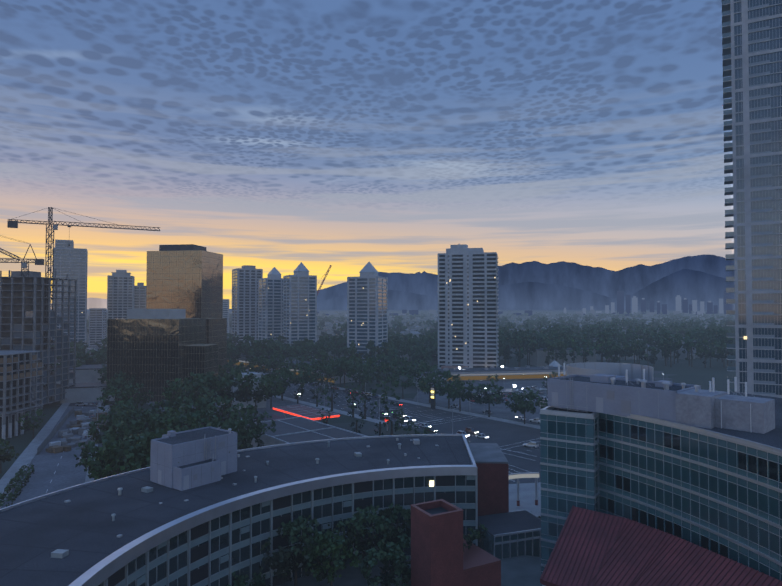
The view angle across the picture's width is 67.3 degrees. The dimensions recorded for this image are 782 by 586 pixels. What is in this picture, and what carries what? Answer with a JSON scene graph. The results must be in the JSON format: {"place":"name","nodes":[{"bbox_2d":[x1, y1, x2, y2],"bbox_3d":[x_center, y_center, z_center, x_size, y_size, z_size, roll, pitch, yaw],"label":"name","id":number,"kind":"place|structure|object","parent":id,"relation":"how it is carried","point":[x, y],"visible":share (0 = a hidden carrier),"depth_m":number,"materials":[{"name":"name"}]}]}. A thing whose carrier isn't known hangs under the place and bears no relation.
{"place":"outdoors","nodes":[
{"label":"outdoors","id":0,"kind":"place"},
{"bbox_2d":[51,298,106,308],"bbox_3d":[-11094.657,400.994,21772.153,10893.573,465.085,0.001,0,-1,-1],"label":"hills","id":1,"kind":"structure","parent":0,"point":[96,303],"depth_m":21776.60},
{"bbox_2d":[223,299,228,337],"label":"tower","id":2,"kind":"structure","parent":0,"point":[225,308],"depth_m":887.18,"materials":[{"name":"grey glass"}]},
{"bbox_2d":[0,341,547,516],"bbox_3d":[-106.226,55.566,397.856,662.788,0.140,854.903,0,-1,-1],"label":"roads","id":3,"kind":"structure","parent":0,"point":[503,433],"depth_m":225.17,"materials":[{"name":"grey asphalt"}]},
{"bbox_2d":[46,348,538,492],"bbox_3d":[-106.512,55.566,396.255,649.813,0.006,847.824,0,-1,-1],"label":"road markings","id":4,"kind":"object","parent":3,"relation":"on","point":[409,424],"visible":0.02,"depth_m":231.00,"materials":[{"name":"white paint"}]},
{"bbox_2d":[75,375,547,461],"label":"cars","id":5,"kind":"object","parent":3,"relation":"on","point":[533,444],"visible":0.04,"depth_m":251.18,"materials":[{"name":"white metal"}]},
{"bbox_2d":[0,0,731,308],"label":"sky","id":6,"kind":"structure","parent":0,"point":[345,135],"materials":[{"name":"blue"}]},
{"bbox_2d":[0,309,733,479],"bbox_3d":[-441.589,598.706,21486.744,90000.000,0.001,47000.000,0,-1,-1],"label":"ground","id":7,"kind":"structure","parent":0,"point":[683,371],"depth_m":384.47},
{"bbox_2d":[0,269,109,454],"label":"construction site","id":8,"kind":"object","parent":7,"relation":"on","point":[25,357],"visible":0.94,"depth_m":259.67,"materials":[{"name":"concrete"}]},
{"bbox_2d":[0,235,43,276],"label":"tower crane","id":9,"kind":"object","parent":8,"relation":"on","point":[23,262],"visible":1,"depth_m":263.97,"materials":[{"name":"grey"}]},
{"bbox_2d":[51,247,87,351],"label":"tower","id":10,"kind":"structure","parent":7,"relation":"on","point":[72,263],"depth_m":543.10,"materials":[{"name":"grey"}]},
{"bbox_2d":[55,239,73,247],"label":"rooftop penthouse","id":11,"kind":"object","parent":10,"relation":"on","point":[61,243],"depth_m":547.53,"materials":[{"name":"grey concrete"}]},
{"bbox_2d":[7,207,160,404],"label":"tower crane","id":12,"kind":"object","parent":7,"relation":"on","point":[12,224],"visible":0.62,"depth_m":278.90,"materials":[{"name":"grey"}]},
{"bbox_2d":[89,308,105,345],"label":"tower","id":13,"kind":"structure","parent":7,"relation":"on","point":[97,325],"depth_m":704.89,"materials":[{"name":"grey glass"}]},
{"bbox_2d":[107,270,134,318],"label":"tower","id":14,"kind":"structure","parent":7,"relation":"on","point":[120,291],"depth_m":603.74,"materials":[{"name":"grey glass"}]},
{"bbox_2d":[134,283,145,308],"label":"tower","id":15,"kind":"structure","parent":7,"relation":"on","point":[139,295],"depth_m":635.99,"materials":[{"name":"grey glass"}]},
{"bbox_2d":[107,309,205,401],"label":"block","id":16,"kind":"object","parent":7,"relation":"on","point":[145,347],"visible":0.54,"depth_m":286.96,"materials":[{"name":"brown glass"}]},
{"bbox_2d":[146,244,222,317],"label":"gold tower","id":17,"kind":"structure","parent":7,"relation":"on","point":[188,278],"depth_m":368.33,"materials":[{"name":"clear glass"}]},
{"bbox_2d":[183,344,218,395],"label":"block","id":18,"kind":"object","parent":7,"relation":"on","point":[200,358],"visible":0.44,"depth_m":289.08,"materials":[{"name":"brown metal"}]},
{"bbox_2d":[206,318,226,376],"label":"building","id":19,"kind":"structure","parent":7,"relation":"on","point":[216,330],"depth_m":359.46,"materials":[{"name":"grey concrete"}]},
{"bbox_2d":[56,359,389,447],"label":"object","id":20,"kind":"object","parent":7,"relation":"on","point":[303,425],"visible":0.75,"depth_m":219.27,"materials":[{"name":"concrete"}]},
{"bbox_2d":[0,434,477,585],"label":"ring building","id":21,"kind":"structure","parent":7,"relation":"on","point":[137,527],"depth_m":85.80,"materials":[{"name":"grey concrete"}]},
{"bbox_2d":[150,426,236,490],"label":"rooftop mechanical room","id":22,"kind":"object","parent":21,"relation":"on","point":[186,459],"visible":1,"depth_m":92.36,"materials":[{"name":"grey concrete"}]},
{"bbox_2d":[232,265,262,345],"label":"tower","id":23,"kind":"structure","parent":7,"relation":"on","point":[245,278],"depth_m":586.50,"materials":[{"name":"grey glass"}]},
{"bbox_2d":[258,267,282,343],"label":"tower","id":24,"kind":"structure","parent":7,"relation":"on","point":[270,312],"depth_m":533.56,"materials":[{"name":"grey glass"}]},
{"bbox_2d":[283,262,316,359],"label":"tower","id":25,"kind":"structure","parent":7,"relation":"on","point":[299,293],"depth_m":509.67,"materials":[{"name":"grey glass"}]},
{"bbox_2d":[317,265,331,294],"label":"crane boom","id":26,"kind":"object","parent":7,"relation":"on","point":[328,270],"visible":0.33,"depth_m":817.69,"materials":[{"name":"red"}]},
{"bbox_2d":[0,311,732,585],"bbox_3d":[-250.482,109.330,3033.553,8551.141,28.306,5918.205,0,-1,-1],"label":"tree","id":27,"kind":"object","parent":7,"relation":"on","point":[561,335],"depth_m":245.52,"materials":[{"name":"green plant"}]},
{"bbox_2d":[347,262,387,363],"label":"tower","id":28,"kind":"structure","parent":7,"relation":"on","point":[367,305],"depth_m":469.63,"materials":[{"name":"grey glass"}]},
{"bbox_2d":[82,362,708,459],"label":"street lights","id":29,"kind":"object","parent":7,"relation":"on","point":[432,397],"visible":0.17,"depth_m":264.10,"materials":[{"name":"silver metal"}]},
{"bbox_2d":[228,353,565,390],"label":"strip mall","id":30,"kind":"structure","parent":7,"relation":"on","point":[502,373],"depth_m":373.36},
{"bbox_2d":[277,472,541,585],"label":"building","id":31,"kind":"structure","parent":7,"relation":"on","point":[511,541],"depth_m":98.48,"materials":[{"name":"concrete"}]},
{"bbox_2d":[96,316,732,365],"bbox_3d":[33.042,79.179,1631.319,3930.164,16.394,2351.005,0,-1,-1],"label":"suburb houses","id":32,"kind":"structure","parent":7,"relation":"on","point":[537,357],"depth_m":586.19,"materials":[{"name":"grey"}]},
{"bbox_2d":[82,277,746,349],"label":"lit windows","id":33,"kind":"structure","parent":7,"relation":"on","point":[745,337],"depth_m":389.56,"materials":[{"name":"yellow glass"}]},
{"bbox_2d":[411,499,500,585],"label":"brick shaft","id":34,"kind":"object","parent":7,"relation":"on","point":[439,557],"visible":1,"depth_m":81.03,"materials":[{"name":"red brick"}]},
{"bbox_2d":[438,244,498,368],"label":"tower","id":35,"kind":"structure","parent":7,"relation":"on","point":[471,273],"depth_m":399.69,"materials":[{"name":"white concrete"}]},
{"bbox_2d":[468,443,508,515],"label":"building","id":36,"kind":"structure","parent":7,"relation":"on","point":[491,460],"depth_m":110.28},
{"bbox_2d":[317,290,732,316],"bbox_3d":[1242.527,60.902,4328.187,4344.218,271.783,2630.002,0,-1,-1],"label":"distant skyline","id":37,"kind":"structure","parent":7,"relation":"on","point":[620,304],"depth_m":4520.48},
{"bbox_2d":[540,392,781,580],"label":"office building","id":38,"kind":"structure","parent":7,"relation":"on","point":[717,490],"depth_m":78.49,"materials":[{"name":"teal glass"}]},
{"bbox_2d":[566,362,653,380],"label":"rooftop structure","id":39,"kind":"object","parent":38,"relation":"on","point":[635,371],"visible":0.6,"depth_m":119.35,"materials":[{"name":"grey concrete"}]},
{"bbox_2d":[540,363,774,433],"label":"rooftop penthouse","id":40,"kind":"object","parent":38,"relation":"on","point":[692,405],"visible":1,"depth_m":81.83,"materials":[{"name":"paint"}]},
{"bbox_2d":[540,505,781,585],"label":"red metal roof","id":41,"kind":"structure","parent":7,"relation":"on","point":[593,548],"depth_m":75.04,"materials":[{"name":"metal"}]},
{"bbox_2d":[722,0,781,397],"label":"tower","id":42,"kind":"structure","parent":7,"relation":"on","point":[752,47],"depth_m":149.78,"materials":[{"name":"grey glass"}]},
{"bbox_2d":[317,269,731,309],"bbox_3d":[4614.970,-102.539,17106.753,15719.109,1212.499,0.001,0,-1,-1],"label":"mountains","id":43,"kind":"structure","parent":0,"point":[689,285],"depth_m":17115.54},
{"bbox_2d":[317,254,731,301],"bbox_3d":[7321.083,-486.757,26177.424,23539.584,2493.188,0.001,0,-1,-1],"label":"mountains","id":44,"kind":"structure","parent":0,"point":[611,283],"depth_m":26204.46,"materials":[{"name":"blue stone"}]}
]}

